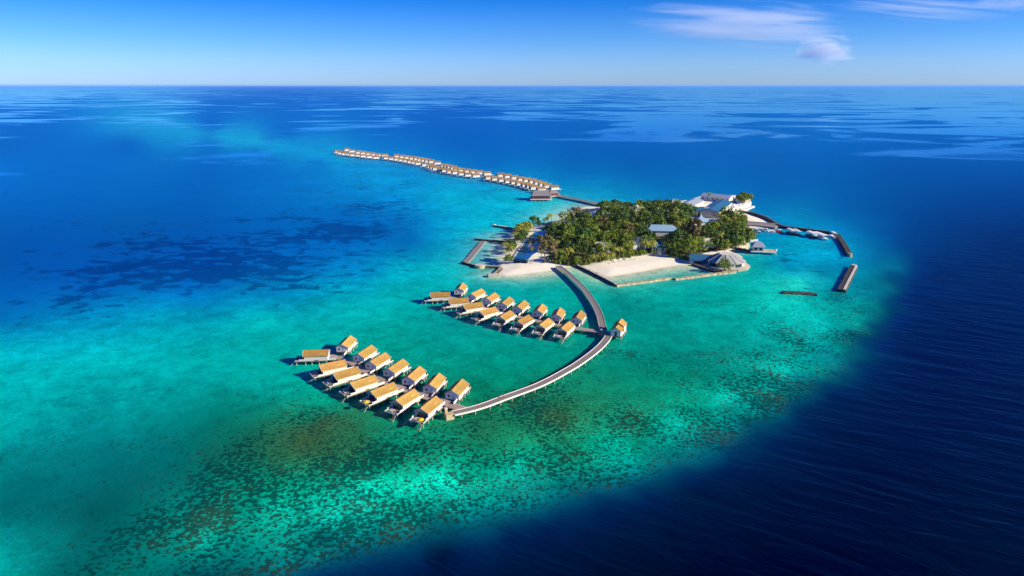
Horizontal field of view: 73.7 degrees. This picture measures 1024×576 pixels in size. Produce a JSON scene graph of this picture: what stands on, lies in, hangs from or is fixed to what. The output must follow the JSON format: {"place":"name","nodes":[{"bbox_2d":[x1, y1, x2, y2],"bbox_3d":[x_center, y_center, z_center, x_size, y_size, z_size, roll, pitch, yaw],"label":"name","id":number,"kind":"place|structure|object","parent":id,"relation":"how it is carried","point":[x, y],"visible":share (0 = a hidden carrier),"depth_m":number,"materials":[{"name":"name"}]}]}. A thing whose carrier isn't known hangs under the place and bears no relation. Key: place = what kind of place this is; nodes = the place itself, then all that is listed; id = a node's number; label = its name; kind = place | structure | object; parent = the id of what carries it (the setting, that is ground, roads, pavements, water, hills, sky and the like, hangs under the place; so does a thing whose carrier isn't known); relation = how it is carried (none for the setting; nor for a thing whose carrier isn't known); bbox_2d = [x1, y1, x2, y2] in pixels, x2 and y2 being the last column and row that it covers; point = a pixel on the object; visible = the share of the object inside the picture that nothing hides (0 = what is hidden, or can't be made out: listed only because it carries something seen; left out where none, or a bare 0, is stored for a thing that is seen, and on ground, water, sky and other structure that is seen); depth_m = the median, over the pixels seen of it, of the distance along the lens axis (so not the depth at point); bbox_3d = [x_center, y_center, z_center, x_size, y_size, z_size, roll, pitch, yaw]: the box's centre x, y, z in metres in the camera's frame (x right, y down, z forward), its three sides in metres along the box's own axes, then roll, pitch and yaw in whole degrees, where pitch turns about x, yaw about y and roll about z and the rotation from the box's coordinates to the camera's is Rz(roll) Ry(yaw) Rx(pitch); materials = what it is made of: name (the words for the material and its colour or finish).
{"place":"outdoors","nodes":[
{"label":"outdoors","id":0,"kind":"place"},
{"bbox_2d":[0,86,1023,575],"bbox_3d":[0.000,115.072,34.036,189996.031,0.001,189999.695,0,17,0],"label":"water","id":1,"kind":"structure","parent":0,"point":[188,274],"depth_m":336.00,"materials":[{"name":"blue liquid"}]},
{"bbox_2d":[291,349,336,365],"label":"overwater villa","id":2,"kind":"object","parent":1,"relation":"in","point":[319,355],"visible":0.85,"depth_m":304.86,"materials":[{"name":"brown wood"}]},
{"bbox_2d":[308,359,353,382],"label":"overwater villa","id":3,"kind":"object","parent":1,"relation":"in","point":[326,369],"visible":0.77,"depth_m":291.11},
{"bbox_2d":[322,366,366,392],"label":"overwater villa","id":4,"kind":"object","parent":1,"relation":"in","point":[345,376],"visible":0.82,"depth_m":283.10,"materials":[{"name":"brown wood"}]},
{"bbox_2d":[336,335,357,356],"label":"overwater villa","id":5,"kind":"object","parent":1,"relation":"in","point":[348,344],"visible":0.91,"depth_m":316.13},
{"bbox_2d":[339,375,384,402],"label":"overwater villa","id":6,"kind":"object","parent":1,"relation":"in","point":[362,385],"visible":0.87,"depth_m":274.56,"materials":[{"name":"brown wood"}]},
{"bbox_2d":[352,345,379,365],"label":"overwater villa","id":7,"kind":"object","parent":1,"relation":"in","point":[367,354],"visible":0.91,"depth_m":304.91,"materials":[{"name":"brown wood"}]},
{"bbox_2d":[365,352,392,374],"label":"overwater villa","id":8,"kind":"object","parent":1,"relation":"in","point":[379,362],"visible":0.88,"depth_m":296.53,"materials":[{"name":"brown wood"}]},
{"bbox_2d":[359,382,403,411],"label":"overwater villa","id":9,"kind":"object","parent":1,"relation":"in","point":[381,394],"visible":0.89,"depth_m":267.09,"materials":[{"name":"brown wood"}]},
{"bbox_2d":[383,359,410,381],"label":"overwater villa","id":10,"kind":"object","parent":1,"relation":"in","point":[397,369],"visible":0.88,"depth_m":289.30,"materials":[{"name":"brown wood"}]},
{"bbox_2d":[330,354,465,410],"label":"pier","id":11,"kind":"structure","parent":1,"relation":"in","point":[447,404],"depth_m":281.72,"materials":[{"name":"grey wood"}]},
{"bbox_2d":[384,389,423,421],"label":"overwater villa","id":12,"kind":"object","parent":1,"relation":"in","point":[407,400],"visible":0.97,"depth_m":259.80,"materials":[{"name":"brown wood"}]},
{"bbox_2d":[401,366,427,389],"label":"overwater villa","id":13,"kind":"object","parent":1,"relation":"in","point":[415,377],"visible":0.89,"depth_m":281.46,"materials":[{"name":"brown wood"}]},
{"bbox_2d":[409,396,444,430],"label":"overwater villa","id":14,"kind":"object","parent":1,"relation":"in","point":[428,409],"visible":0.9,"depth_m":253.32,"materials":[{"name":"brown wood"}]},
{"bbox_2d":[422,373,447,397],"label":"overwater villa","id":15,"kind":"object","parent":1,"relation":"in","point":[434,384],"visible":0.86,"depth_m":274.12,"materials":[{"name":"brown wood"}]},
{"bbox_2d":[421,292,450,303],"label":"overwater villa","id":16,"kind":"object","parent":1,"relation":"in","point":[438,296],"visible":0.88,"depth_m":389.90,"materials":[{"name":"brown wood"}]},
{"bbox_2d":[444,407,453,420],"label":"stone landing","id":17,"kind":"object","parent":1,"relation":"in","point":[448,415],"visible":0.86,"depth_m":255.13,"materials":[{"name":"beige stone"}]},
{"bbox_2d":[439,297,468,311],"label":"overwater villa","id":18,"kind":"object","parent":1,"relation":"in","point":[456,303],"visible":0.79,"depth_m":379.01,"materials":[{"name":"brown wood"}]},
{"bbox_2d":[444,379,470,403],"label":"overwater villa","id":19,"kind":"object","parent":1,"relation":"in","point":[456,391],"visible":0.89,"depth_m":268.73,"materials":[{"name":"brown wood"}]},
{"bbox_2d":[454,282,467,297],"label":"overwater villa","id":20,"kind":"object","parent":1,"relation":"in","point":[461,289],"visible":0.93,"depth_m":401.77,"materials":[{"name":"brown wood"}]},
{"bbox_2d":[455,302,486,317],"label":"overwater villa","id":21,"kind":"object","parent":1,"relation":"in","point":[470,308],"visible":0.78,"depth_m":370.02,"materials":[{"name":"brown wood"}]},
{"bbox_2d":[464,241,485,261],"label":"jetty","id":22,"kind":"object","parent":1,"relation":"in","point":[474,252],"visible":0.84,"depth_m":510.73,"materials":[{"name":"grey wood"}]},
{"bbox_2d":[467,288,487,301],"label":"overwater villa","id":23,"kind":"object","parent":1,"relation":"in","point":[479,294],"visible":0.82,"depth_m":391.65,"materials":[{"name":"brown wood"}]},
{"bbox_2d":[461,261,500,268],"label":"jetty","id":24,"kind":"object","parent":1,"relation":"in","point":[486,266],"visible":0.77,"depth_m":468.15,"materials":[{"name":"brown stone"}]},
{"bbox_2d":[471,306,501,325],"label":"overwater villa","id":25,"kind":"object","parent":1,"relation":"in","point":[486,314],"visible":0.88,"depth_m":360.75,"materials":[{"name":"brown wood"}]},
{"bbox_2d":[473,238,505,242],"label":"jetty","id":26,"kind":"object","parent":1,"relation":"in","point":[488,240],"visible":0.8,"depth_m":545.71,"materials":[{"name":"grey wood"}]},
{"bbox_2d":[481,293,500,306],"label":"overwater villa","id":27,"kind":"object","parent":1,"relation":"in","point":[491,299],"visible":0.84,"depth_m":383.45,"materials":[{"name":"brown wood"}]},
{"bbox_2d":[492,310,516,331],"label":"overwater villa","id":28,"kind":"object","parent":1,"relation":"in","point":[504,319],"visible":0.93,"depth_m":352.60,"materials":[{"name":"brown wood"}]},
{"bbox_2d":[497,296,515,311],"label":"overwater villa","id":29,"kind":"object","parent":1,"relation":"in","point":[508,303],"visible":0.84,"depth_m":375.51,"materials":[{"name":"brown wood"}]},
{"bbox_2d":[512,300,530,315],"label":"overwater villa","id":30,"kind":"object","parent":1,"relation":"in","point":[521,307],"visible":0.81,"depth_m":369.42,"materials":[{"name":"brown wood"}]},
{"bbox_2d":[509,314,534,335],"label":"overwater villa","id":31,"kind":"object","parent":1,"relation":"in","point":[523,323],"visible":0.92,"depth_m":345.86,"materials":[{"name":"brown wood"}]},
{"bbox_2d":[450,296,599,334],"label":"pier","id":32,"kind":"structure","parent":1,"relation":"in","point":[595,331],"depth_m":346.80,"materials":[{"name":"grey wood"}]},
{"bbox_2d":[452,335,611,417],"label":"boardwalk","id":33,"kind":"structure","parent":1,"relation":"in","point":[598,348],"depth_m":280.75,"materials":[{"name":"grey wood"}]},
{"bbox_2d":[532,304,547,320],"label":"overwater villa","id":34,"kind":"object","parent":1,"relation":"in","point":[540,311],"visible":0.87,"depth_m":362.71,"materials":[{"name":"brown wood"}]},
{"bbox_2d":[529,190,551,200],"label":"overwater restaurant","id":35,"kind":"structure","parent":1,"relation":"in","point":[539,195],"depth_m":738.34,"materials":[{"name":"concrete"}]},
{"bbox_2d":[531,318,554,339],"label":"overwater villa","id":36,"kind":"object","parent":1,"relation":"in","point":[543,327],"visible":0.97,"depth_m":340.55,"materials":[{"name":"brown wood"}]},
{"bbox_2d":[551,307,565,323],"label":"overwater villa","id":37,"kind":"object","parent":1,"relation":"in","point":[558,315],"visible":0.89,"depth_m":356.02,"materials":[{"name":"brown wood"}]},
{"bbox_2d":[552,321,574,343],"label":"overwater villa","id":38,"kind":"object","parent":1,"relation":"in","point":[565,330],"visible":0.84,"depth_m":335.81,"materials":[{"name":"brown wood"}]},
{"bbox_2d":[557,195,596,205],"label":"boardwalk","id":39,"kind":"structure","parent":1,"relation":"in","point":[578,199],"depth_m":734.64,"materials":[{"name":"grey wood"}]},
{"bbox_2d":[570,310,586,326],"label":"overwater villa","id":40,"kind":"object","parent":1,"relation":"in","point":[578,318],"visible":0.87,"depth_m":351.68,"materials":[{"name":"brown wood"}]},
{"bbox_2d":[556,265,606,329],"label":"boardwalk","id":41,"kind":"structure","parent":1,"relation":"in","point":[592,302],"depth_m":395.38,"materials":[{"name":"grey wood"}]},
{"bbox_2d":[575,264,616,285],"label":"beach wall","id":42,"kind":"structure","parent":1,"relation":"in","point":[600,277],"depth_m":446.38,"materials":[{"name":"concrete"}]},
{"bbox_2d":[610,319,626,339],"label":"pavilion","id":43,"kind":"structure","parent":1,"relation":"in","point":[618,329],"depth_m":335.93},
{"bbox_2d":[615,277,672,286],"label":"beach wall","id":44,"kind":"structure","parent":1,"relation":"in","point":[644,281],"depth_m":431.33,"materials":[{"name":"beige stone"}]},
{"bbox_2d":[673,271,735,280],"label":"beach wall","id":45,"kind":"structure","parent":1,"relation":"in","point":[705,275],"depth_m":446.79,"materials":[{"name":"beige stone"}]},
{"bbox_2d":[691,263,721,272],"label":"beach wall","id":46,"kind":"structure","parent":1,"relation":"in","point":[704,268],"depth_m":462.32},
{"bbox_2d":[744,221,778,228],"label":"quay","id":47,"kind":"structure","parent":1,"relation":"in","point":[764,225],"depth_m":605.47,"materials":[{"name":"white paint"}]},
{"bbox_2d":[749,241,776,254],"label":"boathouse","id":48,"kind":"object","parent":1,"relation":"in","point":[758,247],"visible":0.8,"depth_m":505.32,"materials":[{"name":"white paint"}]},
{"bbox_2d":[737,210,836,233],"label":"harbour wall","id":49,"kind":"structure","parent":1,"relation":"in","point":[768,219],"depth_m":598.00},
{"bbox_2d":[781,291,816,295],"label":"breakwater","id":50,"kind":"object","parent":1,"relation":"in","point":[799,293],"visible":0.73,"depth_m":408.05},
{"bbox_2d":[813,231,829,240],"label":"speedboat","id":51,"kind":"object","parent":1,"relation":"on","point":[820,235],"visible":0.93,"depth_m":554.18,"materials":[{"name":"white plastic"}]},
{"bbox_2d":[833,233,852,256],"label":"breakwater","id":52,"kind":"object","parent":1,"relation":"in","point":[844,246],"visible":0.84,"depth_m":525.48,"materials":[{"name":"grey stone"}]},
{"bbox_2d":[836,264,857,292],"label":"breakwater","id":53,"kind":"object","parent":1,"relation":"in","point":[846,281],"visible":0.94,"depth_m":434.66,"materials":[{"name":"concrete"}]},
{"bbox_2d":[0,0,1023,85],"label":"sky","id":54,"kind":"structure","parent":0,"point":[43,42],"materials":[{"name":"blue"}]},
{"bbox_2d":[499,195,769,276],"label":"island sand","id":55,"kind":"structure","parent":0,"point":[648,261],"depth_m":483.18,"materials":[{"name":"beige sand"}]},
{"bbox_2d":[511,230,545,260],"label":"swimming pool","id":56,"kind":"structure","parent":55,"relation":"on","point":[523,252],"depth_m":517.60,"materials":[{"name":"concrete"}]},
{"bbox_2d":[529,215,540,229],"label":"broadleaf tree","id":57,"kind":"object","parent":55,"relation":"on","point":[533,218],"visible":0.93,"depth_m":582.07,"materials":[{"name":"green plant"}]},
{"bbox_2d":[529,233,557,262],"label":"feathery tree","id":58,"kind":"object","parent":55,"relation":"on","point":[543,242],"visible":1,"depth_m":470.53,"materials":[{"name":"brown plant"}]},
{"bbox_2d":[543,221,562,235],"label":"broadleaf tree","id":59,"kind":"object","parent":55,"relation":"on","point":[549,227],"visible":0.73,"depth_m":538.88,"materials":[{"name":"green plant"}]},
{"bbox_2d":[547,229,560,237],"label":"broadleaf tree","id":60,"kind":"object","parent":55,"relation":"on","point":[551,232],"visible":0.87,"depth_m":528.01,"materials":[{"name":"green plant"}]},
{"bbox_2d":[554,249,567,260],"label":"broadleaf tree","id":61,"kind":"object","parent":55,"relation":"on","point":[557,255],"visible":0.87,"depth_m":474.84,"materials":[{"name":"green plant"}]},
{"bbox_2d":[558,211,570,222],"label":"broadleaf tree","id":62,"kind":"object","parent":55,"relation":"on","point":[562,213],"visible":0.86,"depth_m":595.78,"materials":[{"name":"green plant"}]},
{"bbox_2d":[558,221,574,235],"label":"broadleaf tree","id":63,"kind":"object","parent":55,"relation":"on","point":[564,226],"visible":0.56,"depth_m":536.03,"materials":[{"name":"green plant"}]},
{"bbox_2d":[559,230,575,240],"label":"broadleaf tree","id":64,"kind":"object","parent":55,"relation":"on","point":[562,237],"visible":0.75,"depth_m":521.16,"materials":[{"name":"green plant"}]},
{"bbox_2d":[566,243,581,257],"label":"broadleaf tree","id":65,"kind":"object","parent":55,"relation":"on","point":[573,246],"visible":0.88,"depth_m":482.01,"materials":[{"name":"green plant"}]},
{"bbox_2d":[567,206,584,216],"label":"feathery tree","id":66,"kind":"object","parent":55,"relation":"on","point":[577,209],"visible":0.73,"depth_m":602.55,"materials":[{"name":"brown plant"}]},
{"bbox_2d":[574,241,594,258],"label":"broadleaf tree","id":67,"kind":"object","parent":55,"relation":"on","point":[584,245],"visible":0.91,"depth_m":484.00,"materials":[{"name":"green plant"}]},
{"bbox_2d":[576,227,593,236],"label":"broadleaf tree","id":68,"kind":"object","parent":55,"relation":"on","point":[586,229],"visible":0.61,"depth_m":526.68,"materials":[{"name":"green plant"}]},
{"bbox_2d":[582,237,596,253],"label":"broadleaf tree","id":69,"kind":"object","parent":55,"relation":"on","point":[590,241],"visible":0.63,"depth_m":493.17,"materials":[{"name":"green plant"}]},
{"bbox_2d":[587,224,601,235],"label":"broadleaf tree","id":70,"kind":"object","parent":55,"relation":"on","point":[595,228],"visible":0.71,"depth_m":542.46,"materials":[{"name":"green plant"}]},
{"bbox_2d":[594,238,611,254],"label":"broadleaf tree","id":71,"kind":"object","parent":55,"relation":"on","point":[599,247],"visible":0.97,"depth_m":487.13,"materials":[{"name":"green plant"}]},
{"bbox_2d":[598,228,618,241],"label":"broadleaf tree","id":72,"kind":"object","parent":55,"relation":"on","point":[604,235],"visible":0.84,"depth_m":519.06,"materials":[{"name":"green plant"}]},
{"bbox_2d":[614,209,634,226],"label":"broadleaf tree","id":73,"kind":"object","parent":55,"relation":"on","point":[622,213],"visible":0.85,"depth_m":576.12,"materials":[{"name":"green plant"}]},
{"bbox_2d":[617,232,634,249],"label":"broadleaf tree","id":74,"kind":"object","parent":55,"relation":"on","point":[621,241],"visible":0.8,"depth_m":507.35,"materials":[{"name":"green plant"}]},
{"bbox_2d":[620,243,634,253],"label":"broadleaf tree","id":75,"kind":"object","parent":55,"relation":"on","point":[628,247],"visible":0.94,"depth_m":490.01,"materials":[{"name":"green plant"}]},
{"bbox_2d":[630,204,646,219],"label":"broadleaf tree","id":76,"kind":"object","parent":55,"relation":"on","point":[641,211],"visible":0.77,"depth_m":601.97,"materials":[{"name":"green plant"}]},
{"bbox_2d":[629,237,650,248],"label":"guest house","id":77,"kind":"structure","parent":55,"relation":"on","point":[637,244],"depth_m":516.18,"materials":[{"name":"grey"}]},
{"bbox_2d":[632,227,647,236],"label":"broadleaf tree","id":78,"kind":"object","parent":55,"relation":"on","point":[641,229],"visible":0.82,"depth_m":534.93,"materials":[{"name":"green plant"}]},
{"bbox_2d":[639,235,655,250],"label":"broadleaf tree","id":79,"kind":"object","parent":55,"relation":"on","point":[644,237],"visible":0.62,"depth_m":501.80,"materials":[{"name":"green plant"}]},
{"bbox_2d":[636,212,659,224],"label":"broadleaf tree","id":80,"kind":"object","parent":55,"relation":"on","point":[649,218],"visible":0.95,"depth_m":578.01,"materials":[{"name":"green plant"}]},
{"bbox_2d":[651,241,666,252],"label":"guest house","id":81,"kind":"structure","parent":55,"relation":"on","point":[659,249],"depth_m":505.27,"materials":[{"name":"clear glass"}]},
{"bbox_2d":[652,210,668,222],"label":"broadleaf tree","id":82,"kind":"object","parent":55,"relation":"on","point":[657,213],"visible":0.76,"depth_m":591.45,"materials":[{"name":"green plant"}]},
{"bbox_2d":[648,224,675,235],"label":"guest house","id":83,"kind":"structure","parent":55,"relation":"on","point":[661,230],"depth_m":560.86,"materials":[{"name":"white paint"}]},
{"bbox_2d":[665,228,689,246],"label":"broadleaf tree","id":84,"kind":"object","parent":55,"relation":"on","point":[679,232],"visible":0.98,"depth_m":506.89,"materials":[{"name":"green plant"}]},
{"bbox_2d":[678,203,697,215],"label":"broadleaf tree","id":85,"kind":"object","parent":55,"relation":"on","point":[685,205],"visible":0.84,"depth_m":618.41,"materials":[{"name":"green plant"}]},
{"bbox_2d":[681,238,701,253],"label":"broadleaf tree","id":86,"kind":"object","parent":55,"relation":"on","point":[689,246],"visible":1,"depth_m":487.12,"materials":[{"name":"green plant"}]},
{"bbox_2d":[681,198,703,210],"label":"service building","id":87,"kind":"structure","parent":55,"relation":"on","point":[696,202],"depth_m":694.67,"materials":[{"name":"white metal"}]},
{"bbox_2d":[682,217,706,235],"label":"feathery tree","id":88,"kind":"object","parent":55,"relation":"on","point":[693,228],"visible":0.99,"depth_m":527.17,"materials":[{"name":"brown plant"}]},
{"bbox_2d":[688,215,709,225],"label":"tent roof pavilion","id":89,"kind":"structure","parent":55,"relation":"on","point":[704,220],"depth_m":601.87,"materials":[{"name":"white paint"}]},
{"bbox_2d":[689,207,709,216],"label":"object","id":90,"kind":"structure","parent":55,"relation":"on","point":[698,211],"depth_m":642.83,"materials":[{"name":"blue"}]},
{"bbox_2d":[689,253,710,263],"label":"annex","id":91,"kind":"object","parent":55,"relation":"on","point":[697,258],"visible":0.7,"depth_m":475.68,"materials":[{"name":"blue paint"}]},
{"bbox_2d":[692,236,712,253],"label":"broadleaf tree","id":92,"kind":"object","parent":55,"relation":"on","point":[701,242],"visible":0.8,"depth_m":496.16,"materials":[{"name":"green plant"}]},
{"bbox_2d":[701,228,718,237],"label":"broadleaf tree","id":93,"kind":"object","parent":55,"relation":"on","point":[709,231],"visible":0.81,"depth_m":527.71,"materials":[{"name":"green plant"}]},
{"bbox_2d":[700,199,732,218],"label":"service building","id":94,"kind":"structure","parent":55,"relation":"on","point":[715,206],"depth_m":643.27,"materials":[{"name":"blue paint"}]},
{"bbox_2d":[708,238,724,251],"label":"broadleaf tree","id":95,"kind":"object","parent":55,"relation":"on","point":[715,242],"visible":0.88,"depth_m":506.16,"materials":[{"name":"green plant"}]},
{"bbox_2d":[701,193,733,200],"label":"service building","id":96,"kind":"structure","parent":55,"relation":"on","point":[708,197],"depth_m":727.91,"materials":[{"name":"white metal"}]},
{"bbox_2d":[716,258,733,270],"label":"broadleaf tree","id":97,"kind":"object","parent":55,"relation":"on","point":[724,264],"visible":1,"depth_m":453.30,"materials":[{"name":"green plant"}]},
{"bbox_2d":[701,252,749,271],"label":"round restaurant","id":98,"kind":"structure","parent":55,"relation":"on","point":[738,262],"depth_m":465.31,"materials":[{"name":"white"}]},
{"bbox_2d":[725,235,739,250],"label":"broadleaf tree","id":99,"kind":"object","parent":55,"relation":"on","point":[734,238],"visible":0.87,"depth_m":511.03,"materials":[{"name":"green plant"}]},
{"bbox_2d":[728,230,747,240],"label":"broadleaf tree","id":100,"kind":"object","parent":55,"relation":"on","point":[737,232],"visible":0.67,"depth_m":526.14,"materials":[{"name":"green plant"}]},
{"bbox_2d":[732,202,754,212],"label":"compound wall","id":101,"kind":"structure","parent":55,"relation":"on","point":[746,207],"depth_m":683.38,"materials":[{"name":"white paint"}]},
{"bbox_2d":[741,227,757,244],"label":"broadleaf tree","id":102,"kind":"object","parent":55,"relation":"on","point":[750,232],"visible":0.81,"depth_m":529.86,"materials":[{"name":"green plant"}]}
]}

